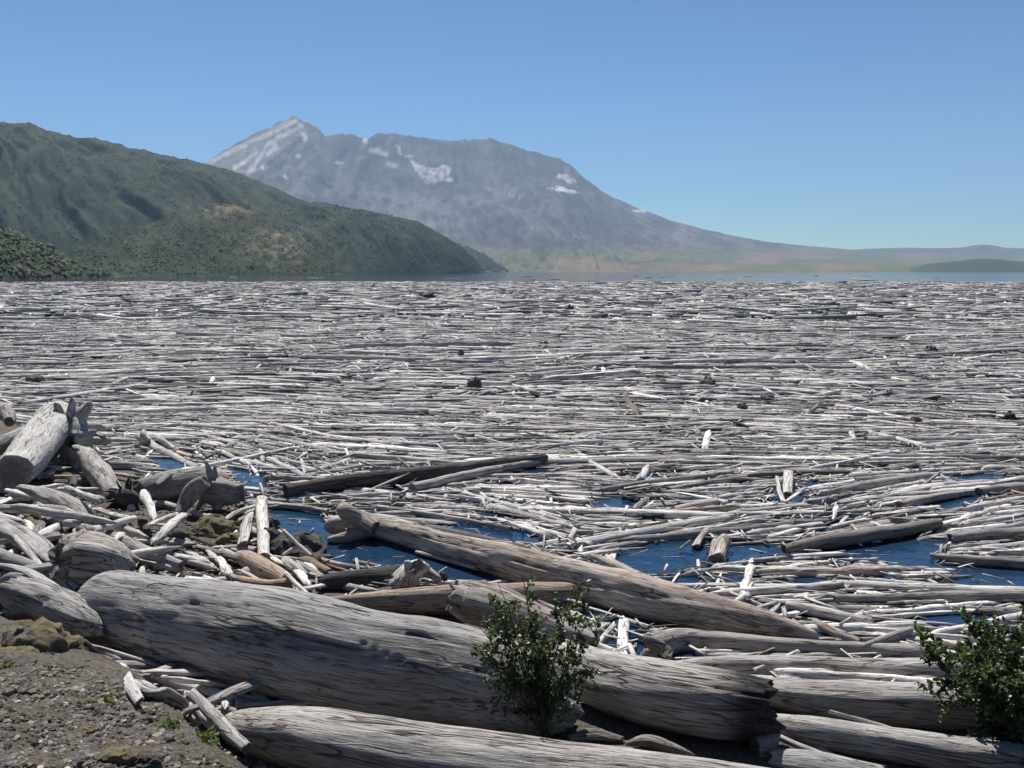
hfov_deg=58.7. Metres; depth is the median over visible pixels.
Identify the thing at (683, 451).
floating board
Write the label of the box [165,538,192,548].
driftwood chunk
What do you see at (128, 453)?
floating board
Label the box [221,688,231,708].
driftwood scrap
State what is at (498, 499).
floating board
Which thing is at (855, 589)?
floating board
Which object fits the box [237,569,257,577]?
driftwood scrap
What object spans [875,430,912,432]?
floating board
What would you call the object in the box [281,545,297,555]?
driftwood stick
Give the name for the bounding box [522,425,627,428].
floating log
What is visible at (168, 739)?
stone
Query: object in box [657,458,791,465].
floating log
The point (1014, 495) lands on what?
floating board
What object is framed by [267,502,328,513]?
floating log
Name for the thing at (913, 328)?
floating log
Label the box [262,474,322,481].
floating log
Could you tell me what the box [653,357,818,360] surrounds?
floating log
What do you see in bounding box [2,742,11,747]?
stone
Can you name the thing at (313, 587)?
driftwood scrap
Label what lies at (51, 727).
stone
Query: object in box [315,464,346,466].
floating board
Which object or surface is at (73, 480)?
driftwood branch
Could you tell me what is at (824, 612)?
floating log
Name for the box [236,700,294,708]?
driftwood scrap
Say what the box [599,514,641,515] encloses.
floating board
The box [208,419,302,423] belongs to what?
floating log
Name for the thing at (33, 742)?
stone
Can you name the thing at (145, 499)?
driftwood branch
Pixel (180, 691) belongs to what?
driftwood scrap
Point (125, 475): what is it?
driftwood scrap
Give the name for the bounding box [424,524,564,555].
floating log
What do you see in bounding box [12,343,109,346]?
floating log
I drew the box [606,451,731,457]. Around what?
floating log
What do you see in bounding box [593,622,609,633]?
floating log
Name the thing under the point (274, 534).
rock
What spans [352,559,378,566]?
driftwood log
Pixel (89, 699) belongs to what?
stone
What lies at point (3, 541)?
driftwood branch
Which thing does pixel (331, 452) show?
floating log
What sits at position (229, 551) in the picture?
driftwood slab
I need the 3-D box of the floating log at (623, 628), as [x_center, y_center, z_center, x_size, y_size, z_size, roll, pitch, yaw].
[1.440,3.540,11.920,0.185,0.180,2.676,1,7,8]
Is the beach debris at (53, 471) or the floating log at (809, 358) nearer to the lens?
the beach debris at (53, 471)
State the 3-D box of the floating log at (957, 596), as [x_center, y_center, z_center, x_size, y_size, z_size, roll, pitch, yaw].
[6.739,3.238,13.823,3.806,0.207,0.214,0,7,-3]
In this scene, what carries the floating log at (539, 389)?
on the lake water
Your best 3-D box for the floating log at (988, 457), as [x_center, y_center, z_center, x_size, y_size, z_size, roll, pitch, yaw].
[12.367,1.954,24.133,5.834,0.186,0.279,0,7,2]
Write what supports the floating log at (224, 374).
on the lake water
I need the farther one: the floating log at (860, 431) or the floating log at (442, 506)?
the floating log at (860, 431)
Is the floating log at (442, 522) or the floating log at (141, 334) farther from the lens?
the floating log at (141, 334)
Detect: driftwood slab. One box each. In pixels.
[0,515,53,562]
[15,484,93,522]
[134,679,189,710]
[182,560,219,572]
[197,544,217,556]
[217,548,235,553]
[239,566,251,572]
[567,728,623,742]
[624,734,695,756]
[768,749,886,767]
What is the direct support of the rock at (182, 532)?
on the shore ground
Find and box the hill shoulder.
[268,202,484,272]
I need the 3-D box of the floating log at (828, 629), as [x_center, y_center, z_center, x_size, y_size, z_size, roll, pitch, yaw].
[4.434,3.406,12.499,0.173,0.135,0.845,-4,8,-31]
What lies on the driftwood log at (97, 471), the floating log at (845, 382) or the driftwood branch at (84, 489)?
the driftwood branch at (84, 489)
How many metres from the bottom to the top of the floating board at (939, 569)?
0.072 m
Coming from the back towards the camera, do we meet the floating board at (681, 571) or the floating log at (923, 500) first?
the floating log at (923, 500)
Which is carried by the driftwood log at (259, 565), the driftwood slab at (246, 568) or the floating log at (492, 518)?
the driftwood slab at (246, 568)
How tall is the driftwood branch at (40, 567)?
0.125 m
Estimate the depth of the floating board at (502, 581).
14.66 m
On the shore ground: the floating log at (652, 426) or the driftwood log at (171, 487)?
the driftwood log at (171, 487)
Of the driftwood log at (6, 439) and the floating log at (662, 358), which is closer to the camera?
the driftwood log at (6, 439)
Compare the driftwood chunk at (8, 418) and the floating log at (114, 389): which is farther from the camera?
the floating log at (114, 389)
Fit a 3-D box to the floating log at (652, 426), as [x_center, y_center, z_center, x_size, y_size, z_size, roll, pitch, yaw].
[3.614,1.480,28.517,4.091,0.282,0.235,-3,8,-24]
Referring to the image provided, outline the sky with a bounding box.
[0,0,1023,248]
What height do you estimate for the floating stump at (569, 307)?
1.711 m
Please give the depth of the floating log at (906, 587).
14.23 m
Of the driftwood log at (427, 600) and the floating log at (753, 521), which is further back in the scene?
the floating log at (753, 521)
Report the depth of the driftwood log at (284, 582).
13.76 m
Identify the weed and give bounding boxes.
[0,659,17,669]
[95,694,120,703]
[153,715,185,729]
[195,725,223,743]
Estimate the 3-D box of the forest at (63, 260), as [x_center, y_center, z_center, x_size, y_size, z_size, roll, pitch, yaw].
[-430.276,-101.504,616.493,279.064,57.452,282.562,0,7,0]
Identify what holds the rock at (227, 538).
on the shore ground
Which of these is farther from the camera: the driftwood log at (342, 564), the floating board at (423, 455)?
the floating board at (423, 455)
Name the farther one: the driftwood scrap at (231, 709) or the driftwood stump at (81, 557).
the driftwood stump at (81, 557)
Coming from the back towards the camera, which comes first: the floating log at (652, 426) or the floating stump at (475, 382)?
the floating stump at (475, 382)
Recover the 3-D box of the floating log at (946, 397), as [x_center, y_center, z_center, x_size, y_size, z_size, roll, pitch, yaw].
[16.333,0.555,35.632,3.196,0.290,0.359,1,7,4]
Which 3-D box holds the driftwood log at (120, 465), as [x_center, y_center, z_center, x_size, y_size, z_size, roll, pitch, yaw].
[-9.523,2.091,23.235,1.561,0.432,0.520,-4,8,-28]
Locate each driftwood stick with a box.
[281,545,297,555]
[282,529,312,556]
[283,571,307,591]
[607,745,677,754]
[779,735,821,751]
[812,745,834,753]
[829,710,890,726]
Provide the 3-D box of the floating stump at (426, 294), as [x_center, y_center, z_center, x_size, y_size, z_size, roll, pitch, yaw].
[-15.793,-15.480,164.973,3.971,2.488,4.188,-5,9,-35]
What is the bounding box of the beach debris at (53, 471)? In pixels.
[0,453,390,706]
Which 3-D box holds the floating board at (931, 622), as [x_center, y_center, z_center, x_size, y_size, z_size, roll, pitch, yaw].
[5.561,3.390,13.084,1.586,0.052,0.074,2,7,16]
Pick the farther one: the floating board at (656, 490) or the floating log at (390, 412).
the floating log at (390, 412)
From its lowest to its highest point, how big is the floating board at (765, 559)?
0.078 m
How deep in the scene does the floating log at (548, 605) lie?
13.16 m
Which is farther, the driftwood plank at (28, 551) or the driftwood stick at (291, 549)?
the driftwood stick at (291, 549)
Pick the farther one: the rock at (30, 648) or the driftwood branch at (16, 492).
the driftwood branch at (16, 492)
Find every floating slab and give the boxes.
[568,527,577,547]
[679,539,690,549]
[691,527,709,548]
[707,534,729,562]
[775,476,785,502]
[783,470,792,495]
[785,487,807,502]
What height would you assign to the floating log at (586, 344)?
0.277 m
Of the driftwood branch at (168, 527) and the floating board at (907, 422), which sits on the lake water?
the floating board at (907, 422)
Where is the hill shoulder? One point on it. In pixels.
(360, 237)
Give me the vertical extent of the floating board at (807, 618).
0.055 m
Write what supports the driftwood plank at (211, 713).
on the driftwood scrap at (238, 689)
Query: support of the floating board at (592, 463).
on the lake water
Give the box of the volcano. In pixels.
[202,115,1023,271]
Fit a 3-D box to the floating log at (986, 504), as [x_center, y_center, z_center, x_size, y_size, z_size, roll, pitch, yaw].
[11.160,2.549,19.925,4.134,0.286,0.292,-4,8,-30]
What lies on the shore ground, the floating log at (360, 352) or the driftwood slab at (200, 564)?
the driftwood slab at (200, 564)
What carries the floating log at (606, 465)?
on the lake water
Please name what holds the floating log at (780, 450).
on the lake water
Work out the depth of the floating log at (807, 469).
22.71 m
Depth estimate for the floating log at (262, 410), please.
32.31 m
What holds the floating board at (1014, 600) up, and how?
on the lake water
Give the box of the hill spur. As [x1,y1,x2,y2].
[68,204,348,275]
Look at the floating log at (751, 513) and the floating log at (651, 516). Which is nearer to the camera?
the floating log at (651, 516)
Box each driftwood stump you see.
[0,398,113,488]
[0,572,106,637]
[48,529,139,586]
[103,475,154,507]
[175,461,246,512]
[389,558,441,589]
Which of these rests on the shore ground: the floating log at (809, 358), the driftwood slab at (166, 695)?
the driftwood slab at (166, 695)
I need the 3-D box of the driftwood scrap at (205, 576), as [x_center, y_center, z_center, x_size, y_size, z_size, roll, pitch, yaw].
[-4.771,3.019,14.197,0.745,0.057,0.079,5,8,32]
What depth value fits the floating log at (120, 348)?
57.17 m
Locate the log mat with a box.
[0,275,1023,656]
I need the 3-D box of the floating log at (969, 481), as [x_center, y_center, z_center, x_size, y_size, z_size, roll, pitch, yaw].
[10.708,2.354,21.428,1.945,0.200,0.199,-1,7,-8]
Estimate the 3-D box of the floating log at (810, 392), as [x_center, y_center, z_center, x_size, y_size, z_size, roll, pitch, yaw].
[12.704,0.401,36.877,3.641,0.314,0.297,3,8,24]
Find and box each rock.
[0,616,84,652]
[0,645,40,653]
[21,515,72,543]
[73,639,92,651]
[100,745,138,766]
[127,504,135,510]
[131,749,163,767]
[167,526,199,539]
[190,514,239,538]
[211,531,248,544]
[263,527,286,550]
[268,517,280,528]
[270,530,327,560]
[439,570,447,580]
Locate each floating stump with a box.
[25,374,45,382]
[259,360,272,367]
[415,292,435,297]
[457,349,463,355]
[466,376,481,387]
[564,304,574,309]
[699,375,715,384]
[737,403,747,408]
[759,393,774,400]
[909,416,923,422]
[923,345,938,351]
[1004,410,1015,419]
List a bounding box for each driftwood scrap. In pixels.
[36,474,83,478]
[92,507,133,521]
[92,644,161,666]
[93,647,122,659]
[105,655,155,661]
[114,472,141,478]
[115,660,160,668]
[132,669,222,696]
[136,539,197,545]
[140,669,205,676]
[141,663,176,679]
[154,683,201,726]
[155,676,200,688]
[155,676,230,687]
[170,553,225,562]
[173,554,211,562]
[173,688,214,730]
[174,548,186,553]
[175,689,183,693]
[181,679,260,715]
[184,576,240,582]
[185,551,209,561]
[185,697,190,716]
[190,510,210,516]
[190,536,217,546]
[193,574,211,577]
[196,545,238,561]
[207,553,233,570]
[209,545,249,548]
[211,576,231,580]
[216,556,232,576]
[216,703,240,711]
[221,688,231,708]
[231,696,252,702]
[233,692,248,708]
[234,501,255,514]
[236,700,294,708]
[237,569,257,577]
[245,538,256,544]
[250,526,256,537]
[250,692,270,700]
[256,701,311,707]
[270,554,284,565]
[270,555,299,559]
[292,583,326,590]
[293,570,311,585]
[342,583,379,591]
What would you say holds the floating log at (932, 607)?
on the lake water
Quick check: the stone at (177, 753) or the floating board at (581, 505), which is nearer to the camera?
the stone at (177, 753)
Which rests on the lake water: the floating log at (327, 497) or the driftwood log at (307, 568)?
the floating log at (327, 497)
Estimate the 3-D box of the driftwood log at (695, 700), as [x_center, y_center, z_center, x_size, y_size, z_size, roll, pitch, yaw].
[1.504,3.274,9.867,2.911,0.756,1.023,4,8,28]
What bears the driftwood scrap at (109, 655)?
on the driftwood scrap
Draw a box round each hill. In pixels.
[0,228,121,279]
[855,245,1023,255]
[910,259,1023,271]
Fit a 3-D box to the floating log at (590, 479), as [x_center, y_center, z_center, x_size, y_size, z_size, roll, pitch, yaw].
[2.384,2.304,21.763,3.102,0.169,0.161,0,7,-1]
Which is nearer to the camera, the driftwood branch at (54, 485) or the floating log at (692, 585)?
the floating log at (692, 585)
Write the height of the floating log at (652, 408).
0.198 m
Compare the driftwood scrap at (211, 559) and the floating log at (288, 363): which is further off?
the floating log at (288, 363)
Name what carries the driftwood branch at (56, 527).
on the driftwood branch
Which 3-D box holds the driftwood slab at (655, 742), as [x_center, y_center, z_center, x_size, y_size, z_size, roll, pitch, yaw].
[1.471,3.578,9.039,0.703,0.178,0.223,3,8,24]
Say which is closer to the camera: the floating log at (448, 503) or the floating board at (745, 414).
the floating log at (448, 503)
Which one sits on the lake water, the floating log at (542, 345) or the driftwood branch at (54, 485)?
the floating log at (542, 345)
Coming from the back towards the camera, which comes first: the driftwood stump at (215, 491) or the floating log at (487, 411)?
the floating log at (487, 411)
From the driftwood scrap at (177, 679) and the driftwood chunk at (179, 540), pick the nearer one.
the driftwood scrap at (177, 679)
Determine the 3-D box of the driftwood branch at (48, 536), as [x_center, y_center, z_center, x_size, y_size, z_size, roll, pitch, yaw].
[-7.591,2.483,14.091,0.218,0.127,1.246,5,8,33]
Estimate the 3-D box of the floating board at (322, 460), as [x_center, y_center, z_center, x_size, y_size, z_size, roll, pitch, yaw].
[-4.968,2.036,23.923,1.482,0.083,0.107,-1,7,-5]
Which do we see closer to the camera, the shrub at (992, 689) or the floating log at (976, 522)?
the shrub at (992, 689)
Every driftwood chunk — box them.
[0,403,16,426]
[72,444,81,453]
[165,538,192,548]
[750,731,780,756]
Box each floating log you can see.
[0,368,145,374]
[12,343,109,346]
[15,384,140,403]
[17,369,158,379]
[19,385,173,395]
[20,348,114,351]
[34,392,143,396]
[56,367,161,374]
[82,362,205,365]
[91,412,151,414]
[92,347,203,349]
[95,416,141,419]
[104,367,168,369]
[108,334,174,334]
[114,344,184,346]
[123,405,266,412]
[127,431,241,436]
[134,422,264,426]
[135,349,230,350]
[137,413,250,416]
[146,376,334,380]
[147,397,350,401]
[150,400,298,405]
[162,366,249,369]
[165,371,309,373]
[175,332,275,336]
[175,349,280,353]
[176,355,288,361]
[180,372,282,375]
[184,446,299,467]
[188,423,267,430]
[193,373,300,376]
[195,324,291,327]
[199,362,317,365]
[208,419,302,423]
[213,382,306,388]
[215,389,340,392]
[224,438,325,459]
[229,425,338,428]
[230,407,323,413]
[237,428,297,436]
[251,382,400,393]
[257,434,331,452]
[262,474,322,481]
[267,422,341,437]
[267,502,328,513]
[268,502,367,508]
[283,453,548,496]
[288,480,440,500]
[289,492,398,499]
[292,423,416,426]
[294,436,368,443]
[298,354,492,362]
[307,401,389,406]
[308,424,372,430]
[312,442,448,452]
[319,491,424,501]
[320,382,459,388]
[320,407,381,410]
[323,450,457,460]
[326,431,450,436]
[332,409,428,414]
[333,512,458,525]
[335,383,416,387]
[335,452,467,464]
[341,350,434,355]
[343,458,555,465]
[344,407,403,409]
[344,451,447,454]
[350,341,504,347]
[356,398,481,402]
[357,425,483,430]
[366,509,464,515]
[367,418,438,422]
[373,376,471,380]
[377,505,512,530]
[383,404,538,411]
[385,381,442,383]
[387,327,466,331]
[403,506,510,520]
[404,408,517,413]
[405,504,491,511]
[407,445,502,456]
[408,460,540,490]
[410,502,482,506]
[415,550,477,570]
[421,579,452,584]
[422,379,511,384]
[423,441,515,444]
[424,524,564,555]
[430,355,570,361]
[434,394,553,401]
[441,445,552,449]
[442,436,559,442]
[447,487,578,525]
[447,494,516,502]
[453,384,567,392]
[459,485,583,491]
[462,399,616,407]
[463,454,659,459]
[466,485,602,496]
[475,484,554,486]
[477,414,568,419]
[478,493,593,503]
[481,472,597,477]
[482,385,584,387]
[486,503,578,529]
[490,439,601,451]
[498,425,535,427]
[500,387,631,394]
[505,343,629,352]
[508,478,590,488]
[512,343,652,345]
[514,506,736,520]
[515,521,628,530]
[516,350,628,356]
[520,523,593,545]
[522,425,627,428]
[526,362,619,372]
[534,400,618,406]
[537,600,605,632]
[538,393,619,397]
[541,369,640,378]
[541,455,714,464]
[544,480,624,485]
[548,477,645,481]
[549,332,683,336]
[551,415,666,421]
[551,448,625,451]
[555,463,684,472]
[560,408,676,412]
[563,388,677,393]
[564,462,664,468]
[564,513,739,547]
[573,423,681,435]
[573,518,653,522]
[583,415,692,417]
[588,354,719,358]
[588,552,649,575]
[590,470,733,491]
[592,374,700,377]
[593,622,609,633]
[594,427,722,432]
[597,352,720,355]
[598,407,697,410]
[598,436,764,441]
[602,435,715,436]
[605,357,763,363]
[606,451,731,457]
[617,518,833,542]
[617,615,629,653]
[621,492,692,499]
[629,346,788,348]
[634,364,856,369]
[638,415,720,420]
[642,514,664,519]
[651,406,750,409]
[652,381,773,386]
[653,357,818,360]
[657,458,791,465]
[659,396,732,399]
[661,411,766,414]
[661,484,782,493]
[663,444,774,448]
[665,379,784,390]
[666,474,747,489]
[667,404,766,408]
[667,516,774,532]
[669,505,740,511]
[670,499,718,508]
[675,378,825,382]
[677,375,758,379]
[677,583,846,588]
[678,328,786,329]
[680,387,777,390]
[687,465,798,472]
[688,417,798,421]
[690,449,773,454]
[698,455,850,461]
[700,409,803,412]
[708,356,869,358]
[709,580,843,596]
[713,395,855,402]
[715,470,795,477]
[716,398,827,408]
[716,565,814,570]
[723,596,900,613]
[726,391,800,394]
[730,449,839,451]
[731,510,824,515]
[739,503,811,510]
[740,362,919,364]
[740,435,851,439]
[744,467,812,469]
[744,522,825,534]
[747,438,824,442]
[751,674,803,678]
[753,418,842,422]
[753,565,885,576]
[756,468,851,471]
[762,677,934,683]
[769,356,852,359]
[769,451,867,455]
[773,668,943,683]
[779,508,895,517]
[780,378,881,383]
[780,388,867,396]
[781,518,942,552]
[783,394,864,399]
[785,601,873,622]
[793,402,887,406]
[793,470,851,475]
[796,440,905,444]
[797,422,923,428]
[799,430,879,433]
[801,386,895,390]
[801,389,875,400]
[804,491,858,504]
[804,620,931,631]
[809,453,879,467]
[810,618,863,641]
[815,574,926,582]
[818,472,931,496]
[819,498,1003,534]
[830,446,929,453]
[831,590,1023,604]
[837,482,945,503]
[843,580,1023,591]
[846,469,916,477]
[854,470,993,480]
[854,590,887,593]
[854,601,1000,615]
[856,459,1003,463]
[863,626,913,647]
[863,626,989,642]
[864,435,1018,441]
[866,632,977,645]
[868,453,1023,460]
[868,457,960,460]
[868,565,928,571]
[872,609,974,619]
[876,348,1019,355]
[878,495,923,501]
[887,394,971,399]
[890,343,979,347]
[894,326,980,330]
[894,489,974,507]
[897,485,989,495]
[898,429,1015,430]
[905,333,1015,336]
[916,521,1023,540]
[917,462,981,467]
[925,408,1023,413]
[925,641,992,652]
[929,436,1014,445]
[929,553,1023,568]
[931,612,1020,633]
[932,392,1010,395]
[941,504,1011,528]
[942,403,1023,409]
[944,479,998,484]
[946,527,1023,543]
[948,541,1023,551]
[956,513,1023,527]
[958,496,1023,512]
[969,420,999,421]
[975,482,1023,494]
[977,607,1021,615]
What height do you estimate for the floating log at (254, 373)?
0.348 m
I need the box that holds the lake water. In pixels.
[0,272,1023,675]
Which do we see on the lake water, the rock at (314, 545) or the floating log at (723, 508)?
the floating log at (723, 508)
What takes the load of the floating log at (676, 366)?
on the lake water
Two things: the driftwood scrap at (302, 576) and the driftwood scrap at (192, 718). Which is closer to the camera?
the driftwood scrap at (192, 718)
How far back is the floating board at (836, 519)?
18.13 m
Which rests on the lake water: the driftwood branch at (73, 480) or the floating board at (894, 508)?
the floating board at (894, 508)
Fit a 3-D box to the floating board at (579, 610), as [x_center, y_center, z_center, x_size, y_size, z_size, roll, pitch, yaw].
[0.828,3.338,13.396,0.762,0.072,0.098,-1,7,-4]
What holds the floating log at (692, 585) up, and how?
on the lake water
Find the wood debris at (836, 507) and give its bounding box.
[0,317,1023,682]
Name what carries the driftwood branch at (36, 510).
on the driftwood branch at (67, 522)
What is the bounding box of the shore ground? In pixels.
[0,420,995,767]
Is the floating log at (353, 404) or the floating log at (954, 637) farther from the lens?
the floating log at (353, 404)
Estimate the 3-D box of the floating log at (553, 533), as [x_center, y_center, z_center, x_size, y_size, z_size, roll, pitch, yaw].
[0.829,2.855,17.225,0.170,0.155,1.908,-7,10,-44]
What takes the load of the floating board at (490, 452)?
on the lake water
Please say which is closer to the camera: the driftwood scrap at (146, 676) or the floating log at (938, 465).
the driftwood scrap at (146, 676)
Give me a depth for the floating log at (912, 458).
23.93 m
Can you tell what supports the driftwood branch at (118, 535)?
on the driftwood log at (130, 543)
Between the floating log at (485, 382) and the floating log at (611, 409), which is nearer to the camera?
the floating log at (611, 409)
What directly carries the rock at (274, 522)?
on the shore ground
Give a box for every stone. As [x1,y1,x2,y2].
[0,724,15,730]
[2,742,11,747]
[18,728,27,732]
[27,738,38,745]
[27,750,38,755]
[32,728,44,733]
[40,716,51,721]
[44,724,56,730]
[44,752,57,756]
[68,755,84,765]
[70,689,79,695]
[79,723,95,733]
[83,696,97,702]
[85,744,100,750]
[98,704,106,708]
[136,736,148,740]
[138,731,151,737]
[139,716,152,722]
[151,748,165,756]
[155,712,166,716]
[158,716,173,720]
[161,737,174,742]
[168,750,180,758]
[180,738,189,744]
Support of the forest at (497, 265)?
on the hill point
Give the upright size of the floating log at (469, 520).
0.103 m
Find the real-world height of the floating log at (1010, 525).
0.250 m
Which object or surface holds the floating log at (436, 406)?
on the lake water
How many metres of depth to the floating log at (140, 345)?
59.41 m
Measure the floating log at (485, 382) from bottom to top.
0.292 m
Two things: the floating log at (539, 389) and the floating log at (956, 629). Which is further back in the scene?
the floating log at (539, 389)
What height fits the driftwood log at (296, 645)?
1.321 m
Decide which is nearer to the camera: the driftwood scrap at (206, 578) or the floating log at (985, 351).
the driftwood scrap at (206, 578)
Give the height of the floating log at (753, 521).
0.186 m
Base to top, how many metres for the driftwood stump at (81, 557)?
0.870 m
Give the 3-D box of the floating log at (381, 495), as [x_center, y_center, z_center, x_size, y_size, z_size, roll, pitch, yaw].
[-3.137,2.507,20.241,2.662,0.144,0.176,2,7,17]
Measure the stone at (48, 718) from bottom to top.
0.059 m
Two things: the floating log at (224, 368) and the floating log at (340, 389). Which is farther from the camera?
the floating log at (224, 368)
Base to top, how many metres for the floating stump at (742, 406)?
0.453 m
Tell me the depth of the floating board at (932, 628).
12.70 m
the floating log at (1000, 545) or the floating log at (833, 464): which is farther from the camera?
the floating log at (833, 464)
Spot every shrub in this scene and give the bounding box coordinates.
[470,568,606,737]
[903,604,1023,765]
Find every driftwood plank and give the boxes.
[0,563,59,585]
[12,534,46,572]
[120,663,143,704]
[126,473,153,474]
[187,688,252,754]
[226,504,255,519]
[237,508,254,547]
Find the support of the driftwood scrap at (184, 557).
on the driftwood slab at (200, 564)
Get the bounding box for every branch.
[0,486,5,492]
[0,497,11,504]
[0,497,30,502]
[0,504,36,513]
[0,513,26,523]
[0,532,61,549]
[0,538,9,544]
[0,546,181,576]
[4,488,38,501]
[4,501,29,503]
[6,483,64,496]
[9,503,116,523]
[9,522,62,554]
[21,517,34,529]
[31,514,80,526]
[33,516,48,531]
[37,504,150,538]
[40,529,53,534]
[54,487,99,492]
[64,485,105,503]
[69,474,77,486]
[89,515,136,531]
[113,532,125,539]
[139,489,157,520]
[143,512,178,528]
[150,512,187,544]
[155,472,172,483]
[156,523,177,527]
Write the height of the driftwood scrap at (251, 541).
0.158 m
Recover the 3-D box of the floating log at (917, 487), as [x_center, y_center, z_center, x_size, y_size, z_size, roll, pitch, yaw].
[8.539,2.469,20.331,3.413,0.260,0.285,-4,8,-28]
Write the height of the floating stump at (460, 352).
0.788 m
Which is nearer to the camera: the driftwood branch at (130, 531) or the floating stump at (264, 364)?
the driftwood branch at (130, 531)
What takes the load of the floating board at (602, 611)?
on the lake water
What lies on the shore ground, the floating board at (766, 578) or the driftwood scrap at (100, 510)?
the driftwood scrap at (100, 510)
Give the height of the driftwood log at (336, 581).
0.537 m
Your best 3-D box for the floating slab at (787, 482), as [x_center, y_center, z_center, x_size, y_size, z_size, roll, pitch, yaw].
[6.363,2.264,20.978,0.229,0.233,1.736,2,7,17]
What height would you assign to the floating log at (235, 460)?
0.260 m
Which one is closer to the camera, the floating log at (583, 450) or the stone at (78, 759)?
the stone at (78, 759)
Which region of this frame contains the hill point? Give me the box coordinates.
[455,242,506,271]
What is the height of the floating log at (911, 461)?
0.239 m
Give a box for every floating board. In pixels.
[101,446,135,449]
[104,450,149,456]
[299,466,314,468]
[304,459,342,462]
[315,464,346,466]
[337,484,391,498]
[355,507,374,509]
[361,437,416,440]
[368,473,407,489]
[388,449,420,452]
[409,453,445,456]
[432,456,477,458]
[432,489,472,493]
[440,513,467,516]
[448,451,514,454]
[472,493,513,503]
[473,518,521,530]
[489,579,510,582]
[539,510,578,521]
[559,514,594,518]
[562,503,598,507]
[565,462,633,464]
[569,521,627,528]
[571,608,592,612]
[583,542,619,548]
[586,606,654,627]
[595,643,626,653]
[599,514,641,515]
[599,622,617,643]
[600,628,666,634]
[601,479,629,482]
[605,535,636,543]
[617,471,640,474]
[619,493,640,494]
[628,507,665,508]
[632,487,695,492]
[642,444,690,447]
[645,627,664,633]
[649,473,676,474]
[658,493,684,494]
[663,448,713,451]
[672,491,738,502]
[675,567,696,573]
[683,491,731,493]
[698,652,837,656]
[704,537,775,539]
[724,413,771,415]
[737,477,764,479]
[741,652,760,654]
[750,494,774,501]
[751,577,779,580]
[752,555,797,561]
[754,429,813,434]
[762,575,798,578]
[767,562,834,567]
[770,559,836,567]
[770,603,780,612]
[780,560,819,563]
[782,600,823,602]
[790,552,847,556]
[791,516,852,519]
[794,593,838,597]
[794,598,833,601]
[795,616,822,620]
[796,621,837,624]
[808,514,845,532]
[816,587,876,591]
[818,636,835,640]
[833,558,881,559]
[843,610,880,612]
[848,631,874,635]
[851,633,880,636]
[858,560,898,564]
[872,506,923,510]
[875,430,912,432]
[882,571,955,575]
[882,618,958,625]
[885,627,938,630]
[893,640,955,652]
[899,421,930,423]
[902,605,924,606]
[912,675,945,679]
[913,512,970,516]
[923,568,956,571]
[923,577,937,582]
[930,576,968,579]
[935,574,959,575]
[953,605,1019,608]
[957,539,1012,542]
[977,599,1023,601]
[980,547,1007,549]
[1001,494,1023,497]
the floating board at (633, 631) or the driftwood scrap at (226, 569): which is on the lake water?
the floating board at (633, 631)
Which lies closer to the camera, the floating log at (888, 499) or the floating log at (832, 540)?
the floating log at (832, 540)
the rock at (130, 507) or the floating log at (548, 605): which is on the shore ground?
the rock at (130, 507)
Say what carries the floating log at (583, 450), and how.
on the lake water
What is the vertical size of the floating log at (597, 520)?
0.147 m
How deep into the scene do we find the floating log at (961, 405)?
33.17 m
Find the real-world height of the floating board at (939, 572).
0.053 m
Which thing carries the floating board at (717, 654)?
on the lake water
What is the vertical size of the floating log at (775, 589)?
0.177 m
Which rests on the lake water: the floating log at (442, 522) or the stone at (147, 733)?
the floating log at (442, 522)
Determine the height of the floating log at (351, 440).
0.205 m
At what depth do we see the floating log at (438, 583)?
14.34 m
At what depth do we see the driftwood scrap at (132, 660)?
10.52 m
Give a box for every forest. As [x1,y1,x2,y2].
[0,122,307,250]
[0,224,112,276]
[65,203,348,274]
[269,202,484,272]
[463,245,508,271]
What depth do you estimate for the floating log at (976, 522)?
18.04 m
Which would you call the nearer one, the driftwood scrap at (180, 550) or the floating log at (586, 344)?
the driftwood scrap at (180, 550)
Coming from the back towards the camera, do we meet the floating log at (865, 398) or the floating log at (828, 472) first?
the floating log at (865, 398)
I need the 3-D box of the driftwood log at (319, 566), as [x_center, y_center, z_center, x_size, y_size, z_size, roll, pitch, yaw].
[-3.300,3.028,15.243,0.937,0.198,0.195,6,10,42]
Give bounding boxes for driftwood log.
[0,425,24,453]
[0,548,80,592]
[67,477,90,484]
[76,522,185,569]
[77,446,122,498]
[77,570,584,735]
[101,446,124,455]
[108,461,159,469]
[132,466,226,500]
[134,429,198,466]
[138,557,162,567]
[153,500,176,510]
[153,563,181,572]
[218,572,291,587]
[218,706,766,767]
[236,550,292,579]
[237,545,257,553]
[256,495,269,559]
[281,557,310,579]
[295,560,321,576]
[298,555,332,574]
[317,564,402,590]
[320,557,366,569]
[324,502,818,639]
[324,563,346,570]
[332,582,592,615]
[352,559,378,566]
[443,580,600,646]
[542,639,785,741]
[640,628,944,659]
[678,655,978,677]
[769,679,981,729]
[772,713,1023,767]
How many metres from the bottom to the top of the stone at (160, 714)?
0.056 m
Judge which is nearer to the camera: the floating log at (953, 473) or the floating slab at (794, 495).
the floating slab at (794, 495)
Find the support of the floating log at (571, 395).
on the lake water
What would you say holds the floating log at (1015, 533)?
on the lake water
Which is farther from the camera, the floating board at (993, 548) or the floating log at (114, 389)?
the floating log at (114, 389)
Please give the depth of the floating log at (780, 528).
17.49 m
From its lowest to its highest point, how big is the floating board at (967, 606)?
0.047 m
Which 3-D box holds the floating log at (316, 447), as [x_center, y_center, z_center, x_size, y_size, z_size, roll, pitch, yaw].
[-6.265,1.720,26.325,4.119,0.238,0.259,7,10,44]

